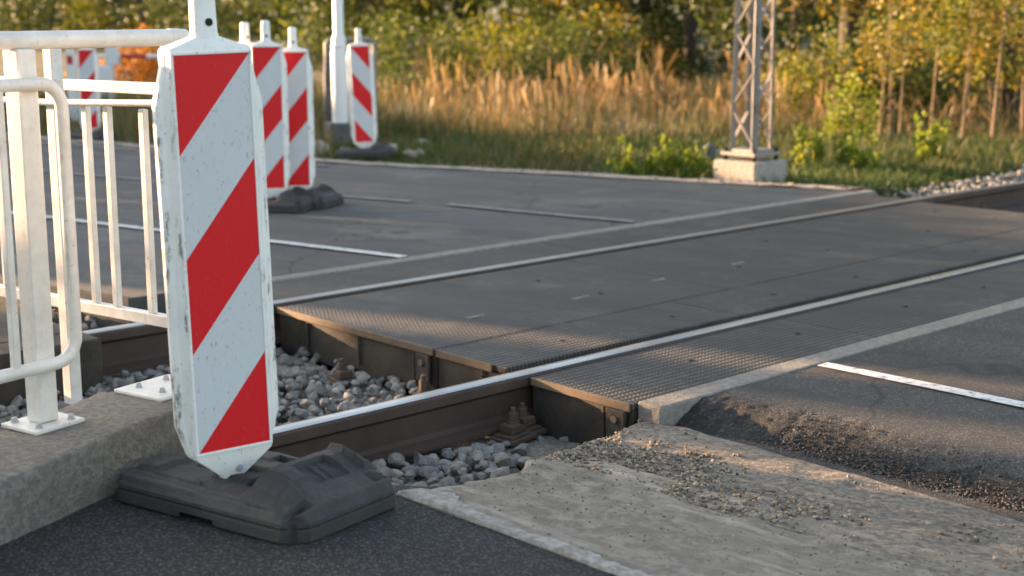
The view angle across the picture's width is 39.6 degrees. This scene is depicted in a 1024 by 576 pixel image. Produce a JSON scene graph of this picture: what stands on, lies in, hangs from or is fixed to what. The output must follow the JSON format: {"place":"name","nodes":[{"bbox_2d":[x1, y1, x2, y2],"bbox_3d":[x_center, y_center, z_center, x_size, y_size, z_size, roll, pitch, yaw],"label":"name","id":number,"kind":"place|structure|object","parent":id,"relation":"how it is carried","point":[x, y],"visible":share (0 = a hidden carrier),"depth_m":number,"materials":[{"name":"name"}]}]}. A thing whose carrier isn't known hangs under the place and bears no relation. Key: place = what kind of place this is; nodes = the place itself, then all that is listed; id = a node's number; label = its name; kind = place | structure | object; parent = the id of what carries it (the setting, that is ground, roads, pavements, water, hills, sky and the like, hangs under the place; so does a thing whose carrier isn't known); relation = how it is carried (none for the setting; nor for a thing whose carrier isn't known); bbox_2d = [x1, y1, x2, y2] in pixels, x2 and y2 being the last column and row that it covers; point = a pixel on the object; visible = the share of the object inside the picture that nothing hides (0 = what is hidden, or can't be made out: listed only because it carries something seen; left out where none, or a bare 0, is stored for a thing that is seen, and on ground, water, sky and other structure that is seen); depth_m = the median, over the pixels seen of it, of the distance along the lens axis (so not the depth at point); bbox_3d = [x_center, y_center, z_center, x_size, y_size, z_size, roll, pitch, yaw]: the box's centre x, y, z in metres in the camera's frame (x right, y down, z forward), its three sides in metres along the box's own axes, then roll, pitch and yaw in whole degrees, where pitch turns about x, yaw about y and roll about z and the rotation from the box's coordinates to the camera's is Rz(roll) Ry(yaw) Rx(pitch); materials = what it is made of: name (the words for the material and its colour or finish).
{"place":"outdoors","nodes":[
{"label":"outdoors","id":0,"kind":"place"},
{"bbox_2d":[0,137,852,297],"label":"road","id":1,"kind":"structure","parent":0,"point":[426,219],"depth_m":8.45,"materials":[{"name":"grey asphalt"}]},
{"bbox_2d":[11,211,407,256],"bbox_3d":[-9.510,-1.168,12.014,20.914,0.001,0.160,6,13,30],"label":"road marking","id":2,"kind":"object","parent":1,"relation":"on","point":[287,242],"visible":0.64,"depth_m":7.10,"materials":[{"name":"paint"}]},
{"bbox_2d":[250,20,312,212],"bbox_3d":[-1.437,-1.019,8.389,0.522,1.102,0.357,3,11,13],"label":"warning beacon","id":3,"kind":"object","parent":1,"relation":"on","point":[269,64],"visible":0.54,"depth_m":8.35,"materials":[{"name":"plastic"}]},
{"bbox_2d":[283,27,343,208],"bbox_3d":[-1.306,-1.031,8.562,0.502,1.061,0.344,4,12,19],"label":"warning beacon","id":4,"kind":"object","parent":1,"relation":"on","point":[301,117],"visible":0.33,"depth_m":8.54,"materials":[{"name":"plastic"}]},
{"bbox_2d":[447,203,633,221],"bbox_3d":[0.138,-0.441,8.275,1.303,0.001,0.073,8,13,34],"label":"road marking","id":5,"kind":"object","parent":1,"relation":"on","point":[540,212],"visible":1,"depth_m":8.26,"materials":[{"name":"paint"}]},
{"bbox_2d":[6,133,896,190],"bbox_3d":[-14.880,-2.789,20.482,41.306,0.063,1.156,7,13,33],"label":"gravel shoulder","id":6,"kind":"object","parent":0,"point":[536,171],"visible":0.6,"depth_m":10.30,"materials":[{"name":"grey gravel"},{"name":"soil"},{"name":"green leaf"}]},
{"bbox_2d":[70,48,117,140],"bbox_3d":[-3.868,-1.832,12.992,0.444,0.938,0.304,4,12,21],"label":"warning beacon","id":7,"kind":"object","parent":6,"relation":"on","point":[87,66],"visible":0.55,"depth_m":12.95,"materials":[{"name":"plastic"}]},
{"bbox_2d":[334,28,395,158],"bbox_3d":[-1.192,-1.573,11.473,0.483,1.029,0.331,0,11,0],"label":"warning beacon","id":8,"kind":"object","parent":6,"relation":"on","point":[361,92],"visible":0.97,"depth_m":11.44,"materials":[{"name":"plastic"}]},
{"bbox_2d":[671,147,692,178],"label":"weed plant","id":9,"kind":"object","parent":6,"relation":"on","point":[680,164],"visible":0.84,"depth_m":10.24,"materials":[{"name":"green plant"}]},
{"bbox_2d":[0,14,1021,330],"bbox_3d":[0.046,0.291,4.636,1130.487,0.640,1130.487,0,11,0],"label":"ground","id":10,"kind":"structure","parent":0,"point":[318,74],"depth_m":23.35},
{"bbox_2d":[0,0,117,30],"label":"autumn tree","id":11,"kind":"object","parent":10,"relation":"on","point":[36,28],"visible":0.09,"depth_m":45.50,"materials":[{"name":"green plant"}]},
{"bbox_2d":[65,49,78,121],"bbox_3d":[-4.740,-2.179,15.323,0.090,0.770,0.063,0,11,0],"label":"marker post","id":12,"kind":"object","parent":10,"relation":"on","point":[70,64],"visible":0.72,"depth_m":15.27,"materials":[{"name":"red paint"}]},
{"bbox_2d":[0,0,156,50],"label":"autumn tree","id":13,"kind":"object","parent":10,"relation":"on","point":[48,13],"visible":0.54,"depth_m":41.17,"materials":[{"name":"green plant"}]},
{"bbox_2d":[0,392,183,545],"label":"concrete kerb","id":14,"kind":"structure","parent":10,"relation":"on","point":[50,477],"depth_m":3.13,"materials":[{"name":"grey concrete"}]},
{"bbox_2d":[0,49,166,408],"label":"white railing","id":15,"kind":"object","parent":14,"relation":"on","point":[53,71],"visible":0.43,"depth_m":4.34,"materials":[{"name":"white paint"},{"name":"metal"}]},
{"bbox_2d":[0,28,189,435],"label":"white railing","id":16,"kind":"object","parent":14,"relation":"on","point":[22,84],"visible":0.84,"depth_m":3.17,"materials":[{"name":"metal"}]},
{"bbox_2d":[63,21,158,82],"bbox_3d":[-6.031,-3.368,21.807,2.236,1.445,2.062,-2,11,-10],"label":"bush","id":17,"kind":"object","parent":10,"relation":"on","point":[142,68],"visible":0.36,"depth_m":21.45,"materials":[{"name":"orange plant"}]},
{"bbox_2d":[97,47,157,98],"bbox_3d":[-4.156,-2.841,18.803,2.667,0.760,0.140,0,11,0],"label":"barrier boom","id":18,"kind":"object","parent":10,"relation":"on","point":[112,56],"visible":0.3,"depth_m":18.73,"materials":[{"name":"red paint"}]},
{"bbox_2d":[46,0,239,49],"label":"autumn tree","id":19,"kind":"object","parent":10,"relation":"on","point":[93,17],"visible":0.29,"depth_m":39.22,"materials":[{"name":"green plant"}]},
{"bbox_2d":[1,68,340,161],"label":"grass","id":20,"kind":"structure","parent":10,"relation":"on","point":[125,114],"depth_m":14.11,"materials":[{"name":"green plant"}]},
{"bbox_2d":[124,0,381,59],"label":"autumn tree","id":21,"kind":"object","parent":10,"relation":"on","point":[183,23],"visible":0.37,"depth_m":32.33,"materials":[{"name":"green plant"}]},
{"bbox_2d":[323,55,331,121],"bbox_3d":[-1.764,-1.858,13.799,0.124,0.800,0.124,-3,11,-15],"label":"concrete post","id":22,"kind":"object","parent":10,"relation":"on","point":[327,86],"visible":0.35,"depth_m":13.73,"materials":[{"name":"white concrete"}]},
{"bbox_2d":[325,0,352,146],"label":"white pole","id":23,"kind":"object","parent":10,"relation":"on","point":[340,108],"visible":0.83,"depth_m":12.81,"materials":[{"name":"metal"}]},
{"bbox_2d":[218,0,467,70],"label":"autumn tree","id":24,"kind":"object","parent":10,"relation":"on","point":[354,20],"visible":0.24,"depth_m":30.41,"materials":[{"name":"green plant"}]},
{"bbox_2d":[324,37,377,124],"bbox_3d":[-1.603,-2.014,14.176,0.544,0.964,0.048,-5,12,-23],"label":"tube barrier","id":25,"kind":"object","parent":10,"relation":"on","point":[352,39],"visible":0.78,"depth_m":14.18,"materials":[{"name":"metal"}]},
{"bbox_2d":[258,0,500,72],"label":"autumn tree","id":26,"kind":"object","parent":10,"relation":"on","point":[325,26],"visible":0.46,"depth_m":27.94,"materials":[{"name":"green plant"}]},
{"bbox_2d":[323,0,497,101],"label":"bush","id":27,"kind":"object","parent":10,"relation":"on","point":[393,40],"visible":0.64,"depth_m":20.02,"materials":[{"name":"green plant"}]},
{"bbox_2d":[0,136,852,327],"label":"road edge","id":28,"kind":"object","parent":10,"relation":"on","point":[140,302],"visible":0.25,"depth_m":5.94,"materials":[{"name":"grey concrete"}]},
{"bbox_2d":[374,0,549,72],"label":"autumn tree","id":29,"kind":"object","parent":10,"relation":"on","point":[455,9],"visible":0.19,"depth_m":27.75,"materials":[{"name":"green plant"}]},
{"bbox_2d":[399,4,564,96],"bbox_3d":[-0.384,-3.359,21.084,2.488,1.967,2.576,-5,12,-24],"label":"bush","id":30,"kind":"object","parent":10,"relation":"on","point":[506,49],"visible":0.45,"depth_m":21.14,"materials":[{"name":"green plant"}]},
{"bbox_2d":[397,0,594,66],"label":"autumn tree","id":31,"kind":"object","parent":10,"relation":"on","point":[432,24],"visible":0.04,"depth_m":29.48,"materials":[{"name":"green plant"}]},
{"bbox_2d":[0,0,1008,36],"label":"wood","id":32,"kind":"object","parent":10,"relation":"on","point":[497,22],"visible":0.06,"depth_m":64.62,"materials":[{"name":"green plant"}]},
{"bbox_2d":[459,0,653,80],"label":"autumn tree","id":33,"kind":"object","parent":10,"relation":"on","point":[523,26],"visible":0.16,"depth_m":25.51,"materials":[{"name":"green plant"}]},
{"bbox_2d":[503,0,652,100],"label":"bush","id":34,"kind":"object","parent":10,"relation":"on","point":[579,49],"visible":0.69,"depth_m":20.05,"materials":[{"name":"green plant"}]},
{"bbox_2d":[504,0,706,85],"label":"autumn tree","id":35,"kind":"object","parent":10,"relation":"on","point":[544,5],"visible":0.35,"depth_m":24.29,"materials":[{"name":"green plant"}]},
{"bbox_2d":[541,0,733,83],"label":"autumn tree","id":36,"kind":"object","parent":10,"relation":"on","point":[669,53],"visible":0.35,"depth_m":23.62,"materials":[{"name":"green plant"}]},
{"bbox_2d":[617,134,658,178],"bbox_3d":[0.916,-0.938,10.350,0.291,0.366,0.180,-1,11,-7],"label":"weed plant","id":37,"kind":"object","parent":10,"relation":"on","point":[630,160],"visible":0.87,"depth_m":10.33,"materials":[{"name":"green plant"}]},
{"bbox_2d":[641,146,663,179],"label":"weed plant","id":38,"kind":"object","parent":10,"relation":"on","point":[654,163],"visible":0.77,"depth_m":10.28,"materials":[{"name":"green plant"}]},
{"bbox_2d":[314,112,1023,198],"bbox_3d":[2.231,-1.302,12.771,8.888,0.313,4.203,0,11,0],"label":"grass","id":39,"kind":"structure","parent":10,"relation":"on","point":[549,162],"depth_m":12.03,"materials":[{"name":"green plant"}]},
{"bbox_2d":[656,133,685,180],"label":"weed plant","id":40,"kind":"object","parent":10,"relation":"on","point":[666,162],"visible":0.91,"depth_m":10.28,"materials":[{"name":"green plant"}]},
{"bbox_2d":[571,0,816,88],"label":"autumn tree","id":41,"kind":"object","parent":10,"relation":"on","point":[690,51],"visible":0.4,"depth_m":23.15,"materials":[{"name":"yellow-green autumn leaf"},{"name":"dark bark"}]},
{"bbox_2d":[688,157,713,182],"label":"weed plant","id":42,"kind":"object","parent":10,"relation":"on","point":[703,167],"visible":0.55,"depth_m":10.15,"materials":[{"name":"green plant"}]},
{"bbox_2d":[624,0,870,83],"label":"autumn tree","id":43,"kind":"object","parent":10,"relation":"on","point":[813,22],"visible":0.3,"depth_m":24.92,"materials":[{"name":"green plant"}]},
{"bbox_2d":[713,0,786,186],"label":"lattice mast","id":44,"kind":"object","parent":10,"relation":"on","point":[751,163],"visible":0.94,"depth_m":9.88,"materials":[{"name":"metal"}]},
{"bbox_2d":[673,0,906,91],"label":"autumn tree","id":45,"kind":"object","parent":10,"relation":"on","point":[796,30],"visible":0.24,"depth_m":21.39,"materials":[{"name":"yellow autumn leaf"},{"name":"dark bark"}]},
{"bbox_2d":[791,123,815,166],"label":"weed plant","id":46,"kind":"object","parent":10,"relation":"on","point":[800,151],"visible":0.89,"depth_m":11.01,"materials":[{"name":"green plant"}]},
{"bbox_2d":[809,131,825,163],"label":"weed plant","id":47,"kind":"object","parent":10,"relation":"on","point":[818,152],"visible":0.79,"depth_m":11.09,"materials":[{"name":"green plant"}]},
{"bbox_2d":[762,13,895,123],"bbox_3d":[3.527,-2.334,15.845,1.623,1.441,1.609,-5,12,-25],"label":"bush","id":48,"kind":"object","parent":10,"relation":"on","point":[807,82],"visible":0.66,"depth_m":15.71,"materials":[{"name":"green plant"}]},
{"bbox_2d":[830,126,860,167],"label":"weed plant","id":49,"kind":"object","parent":10,"relation":"on","point":[844,150],"visible":0.91,"depth_m":10.99,"materials":[{"name":"green plant"}]},
{"bbox_2d":[811,67,887,143],"bbox_3d":[3.110,-1.631,13.127,0.652,0.822,0.738,4,12,21],"label":"bush","id":50,"kind":"object","parent":10,"relation":"on","point":[843,115],"visible":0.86,"depth_m":13.06,"materials":[{"name":"green plant"}]},
{"bbox_2d":[745,0,1008,87],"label":"autumn tree","id":51,"kind":"object","parent":10,"relation":"on","point":[850,26],"visible":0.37,"depth_m":19.16,"materials":[{"name":"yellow plant"}]},
{"bbox_2d":[842,0,950,140],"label":"sapling","id":52,"kind":"object","parent":10,"relation":"on","point":[882,39],"visible":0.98,"depth_m":13.00,"materials":[{"name":"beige plant"}]},
{"bbox_2d":[819,2,991,129],"bbox_3d":[4.365,-2.413,15.775,1.886,1.740,2.070,5,12,23],"label":"bush","id":53,"kind":"object","parent":10,"relation":"on","point":[924,76],"visible":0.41,"depth_m":15.44,"materials":[{"name":"green plant"}]},
{"bbox_2d":[814,0,1012,91],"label":"autumn tree","id":54,"kind":"object","parent":10,"relation":"on","point":[836,26],"visible":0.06,"depth_m":19.43,"materials":[{"name":"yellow plant"}]},
{"bbox_2d":[869,0,964,135],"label":"sapling","id":55,"kind":"object","parent":10,"relation":"on","point":[921,21],"visible":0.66,"depth_m":13.53,"materials":[{"name":"beige plant"}]},
{"bbox_2d":[819,0,1022,95],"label":"autumn tree","id":56,"kind":"object","parent":10,"relation":"on","point":[844,3],"visible":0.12,"depth_m":18.50,"materials":[{"name":"yellow plant"}]},
{"bbox_2d":[913,111,946,167],"bbox_3d":[3.341,-1.189,11.405,0.269,0.455,0.163,9,14,38],"label":"weed plant","id":57,"kind":"object","parent":10,"relation":"on","point":[921,143],"visible":0.94,"depth_m":11.40,"materials":[{"name":"green plant"}]},
{"bbox_2d":[921,110,950,164],"bbox_3d":[3.442,-1.205,11.487,0.192,0.455,0.312,-1,11,-7],"label":"weed plant","id":58,"kind":"object","parent":10,"relation":"on","point":[934,126],"visible":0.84,"depth_m":11.47,"materials":[{"name":"green plant"}]},
{"bbox_2d":[898,0,989,130],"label":"sapling","id":59,"kind":"object","parent":10,"relation":"on","point":[935,80],"visible":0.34,"depth_m":14.23,"materials":[{"name":"beige plant"}]},
{"bbox_2d":[883,0,1021,120],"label":"bush","id":60,"kind":"object","parent":10,"relation":"on","point":[979,80],"visible":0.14,"depth_m":16.09,"materials":[{"name":"green plant"}]},
{"bbox_2d":[919,0,1006,142],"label":"sapling","id":61,"kind":"object","parent":10,"relation":"on","point":[955,45],"visible":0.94,"depth_m":13.35,"materials":[{"name":"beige plant"}]},
{"bbox_2d":[915,0,1023,123],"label":"autumn tree","id":62,"kind":"object","parent":10,"relation":"on","point":[1005,88],"visible":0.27,"depth_m":15.80,"materials":[{"name":"yellow plant"}]},
{"bbox_2d":[926,0,1014,137],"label":"sapling","id":63,"kind":"object","parent":10,"relation":"on","point":[981,48],"visible":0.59,"depth_m":13.84,"materials":[{"name":"beige plant"}]},
{"bbox_2d":[967,0,1023,138],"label":"sapling","id":64,"kind":"object","parent":10,"relation":"on","point":[1009,38],"visible":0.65,"depth_m":13.54,"materials":[{"name":"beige plant"}]},
{"bbox_2d":[978,0,1023,140],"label":"sapling","id":65,"kind":"object","parent":10,"relation":"on","point":[1007,4],"visible":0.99,"depth_m":13.03,"materials":[{"name":"beige plant"}]},
{"bbox_2d":[0,434,1023,575],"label":"pavement","id":66,"kind":"structure","parent":0,"point":[111,535],"depth_m":2.88,"materials":[{"name":"grey asphalt"}]},
{"bbox_2d":[118,0,394,544],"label":"warning beacon","id":67,"kind":"object","parent":66,"relation":"on","point":[225,469],"visible":1,"depth_m":3.01,"materials":[{"name":"plastic"}]},
{"bbox_2d":[541,419,1023,575],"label":"gravel strip","id":68,"kind":"object","parent":66,"relation":"on","point":[896,507],"visible":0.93,"depth_m":3.51,"materials":[{"name":"grey gravel"}]},
{"bbox_2d":[447,459,988,575],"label":"debris","id":69,"kind":"object","parent":68,"relation":"on","point":[838,564],"visible":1,"depth_m":3.14,"materials":[{"name":"grey gravel"}]},
{"bbox_2d":[742,408,1023,513],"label":"rubble","id":70,"kind":"object","parent":66,"relation":"on","point":[882,468],"visible":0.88,"depth_m":3.83,"materials":[{"name":"gravel"}]},
{"bbox_2d":[57,206,1023,482],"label":"track bed","id":71,"kind":"object","parent":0,"point":[411,458],"depth_m":5.32,"materials":[{"name":"grey gravel"}]},
{"bbox_2d":[0,306,418,430],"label":"ballast","id":72,"kind":"structure","parent":71,"relation":"on","point":[312,400],"depth_m":5.05,"materials":[{"name":"gravel"}]},
{"bbox_2d":[0,307,103,406],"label":"crossing panel","id":73,"kind":"object","parent":72,"relation":"on","point":[91,365],"visible":0.37,"depth_m":5.05,"materials":[{"name":"concrete"}]},
{"bbox_2d":[276,353,568,466],"bbox_3d":[-0.565,0.435,5.143,0.270,0.162,2.560,-10,15,-42],"label":"concrete sleeper","id":74,"kind":"object","parent":71,"relation":"on","point":[551,446],"visible":0.05,"depth_m":4.53,"materials":[{"name":"grey concrete"}]},
{"bbox_2d":[327,358,356,387],"bbox_3d":[-0.622,0.304,5.202,0.100,0.097,0.130,-7,13,-32],"label":"rail fastening","id":75,"kind":"object","parent":74,"relation":"on","point":[342,372],"visible":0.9,"depth_m":5.18,"materials":[{"name":"metal"}]},
{"bbox_2d":[488,407,537,446],"bbox_3d":[0.003,0.426,4.476,0.100,0.107,0.130,8,14,36],"label":"rail fastening","id":76,"kind":"object","parent":74,"relation":"on","point":[513,432],"visible":1,"depth_m":4.46,"materials":[{"name":"metal"}]},
{"bbox_2d":[517,402,546,434],"bbox_3d":[0.032,0.413,4.547,0.100,0.097,0.130,-10,15,-42],"label":"rail fastening","id":77,"kind":"object","parent":74,"relation":"on","point":[526,418],"visible":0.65,"depth_m":4.53,"materials":[{"name":"metal"}]},
{"bbox_2d":[82,181,1023,375],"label":"railway rail","id":78,"kind":"object","parent":74,"relation":"on","point":[132,346],"visible":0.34,"depth_m":6.33,"materials":[{"name":"metal"}]},
{"bbox_2d":[272,243,585,300],"bbox_3d":[-0.439,0.003,6.526,1.916,0.181,0.341,-10,15,-42],"label":"crossing panel","id":79,"kind":"object","parent":78,"relation":"attached to","point":[344,280],"visible":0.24,"depth_m":6.50,"materials":[{"name":"concrete"}]},
{"bbox_2d":[436,302,739,388],"bbox_3d":[0.309,0.248,5.261,1.245,0.183,0.356,-10,15,-42],"label":"crossing panel","id":80,"kind":"object","parent":74,"relation":"on","point":[470,362],"visible":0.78,"depth_m":5.10,"materials":[{"name":"rubber"}]},
{"bbox_2d":[531,319,875,444],"bbox_3d":[0.686,0.323,4.878,1.342,0.183,0.439,-10,15,-42],"label":"crossing panel","id":81,"kind":"object","parent":74,"relation":"on","point":[588,402],"visible":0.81,"depth_m":4.65,"materials":[{"name":"rubber"}]},
{"bbox_2d":[371,435,582,486],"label":"ballast","id":82,"kind":"structure","parent":71,"relation":"on","point":[430,470],"depth_m":4.14,"materials":[{"name":"gravel"}]},
{"bbox_2d":[277,260,726,390],"bbox_3d":[-0.018,0.130,5.871,1.642,0.183,0.980,-10,15,-42],"label":"crossing panel","id":83,"kind":"object","parent":71,"relation":"on","point":[403,334],"visible":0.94,"depth_m":5.63,"materials":[{"name":"concrete"}]},
{"bbox_2d":[272,190,875,282],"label":"edge beam","id":84,"kind":"structure","parent":71,"relation":"on","point":[480,248],"depth_m":7.33,"materials":[{"name":"concrete"}]},
{"bbox_2d":[268,254,1023,462],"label":"railway rail","id":85,"kind":"object","parent":71,"relation":"on","point":[420,423],"visible":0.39,"depth_m":4.41,"materials":[{"name":"metal"}]},
{"bbox_2d":[542,215,772,249],"bbox_3d":[0.817,-0.218,7.665,1.496,0.181,0.341,-10,15,-42],"label":"crossing panel","id":86,"kind":"object","parent":71,"relation":"on","point":[615,238],"visible":0.3,"depth_m":7.59,"materials":[{"name":"concrete"}]},
{"bbox_2d":[396,459,1023,575],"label":"concrete slab","id":87,"kind":"structure","parent":71,"relation":"on","point":[581,532],"depth_m":3.09,"materials":[{"name":"grey concrete"}]},
{"bbox_2d":[397,488,653,575],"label":"mortar band","id":88,"kind":"object","parent":87,"relation":"on","point":[450,502],"visible":1,"depth_m":3.02,"materials":[{"name":"concrete"}]},
{"bbox_2d":[567,226,931,289],"bbox_3d":[1.182,-0.082,6.958,1.616,0.183,0.980,-10,15,-42],"label":"crossing panel","id":89,"kind":"object","parent":71,"relation":"on","point":[729,261],"visible":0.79,"depth_m":6.85,"materials":[{"name":"rubber"}]},
{"bbox_2d":[672,256,958,318],"bbox_3d":[1.363,0.062,6.217,1.616,0.183,0.356,-10,15,-42],"label":"crossing panel","id":90,"kind":"object","parent":71,"relation":"on","point":[771,296],"visible":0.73,"depth_m":6.10,"materials":[{"name":"concrete"}]},
{"bbox_2d":[728,194,904,220],"bbox_3d":[1.874,-0.405,8.624,1.376,0.181,0.341,-10,15,-42],"label":"crossing panel","id":91,"kind":"object","parent":71,"relation":"on","point":[804,209],"visible":0.3,"depth_m":8.56,"materials":[{"name":"concrete"}]},
{"bbox_2d":[638,298,1023,425],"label":"edge beam","id":92,"kind":"structure","parent":71,"relation":"on","point":[673,408],"depth_m":4.67,"materials":[{"name":"concrete"}]},
{"bbox_2d":[776,202,1023,247],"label":"crossing panel","id":93,"kind":"object","parent":71,"relation":"on","point":[932,225],"visible":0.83,"depth_m":7.88,"materials":[{"name":"concrete"}]},
{"bbox_2d":[781,269,1023,336],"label":"crossing panel","id":94,"kind":"object","parent":71,"relation":"on","point":[888,313],"visible":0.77,"depth_m":5.73,"materials":[{"name":"concrete"}]},
{"bbox_2d":[876,164,1023,198],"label":"ballast","id":95,"kind":"structure","parent":71,"relation":"on","point":[989,180],"depth_m":10.14,"materials":[{"name":"gravel"}]},
{"bbox_2d":[895,229,1023,268],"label":"crossing panel","id":96,"kind":"object","parent":71,"relation":"on","point":[973,252],"visible":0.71,"depth_m":6.99,"materials":[{"name":"concrete"}]},
{"bbox_2d":[313,42,1022,141],"bbox_3d":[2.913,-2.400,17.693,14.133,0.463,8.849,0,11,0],"label":"grass","id":97,"kind":"structure","parent":0,"point":[400,118],"depth_m":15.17,"materials":[{"name":"beige plant"}]},
{"bbox_2d":[674,307,1023,510],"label":"road","id":98,"kind":"structure","parent":0,"point":[985,355],"depth_m":4.25,"materials":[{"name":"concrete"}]},
{"bbox_2d":[818,362,1023,406],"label":"road marking","id":99,"kind":"object","parent":98,"relation":"on","point":[931,385],"visible":1,"depth_m":4.46,"materials":[{"name":"paint"}]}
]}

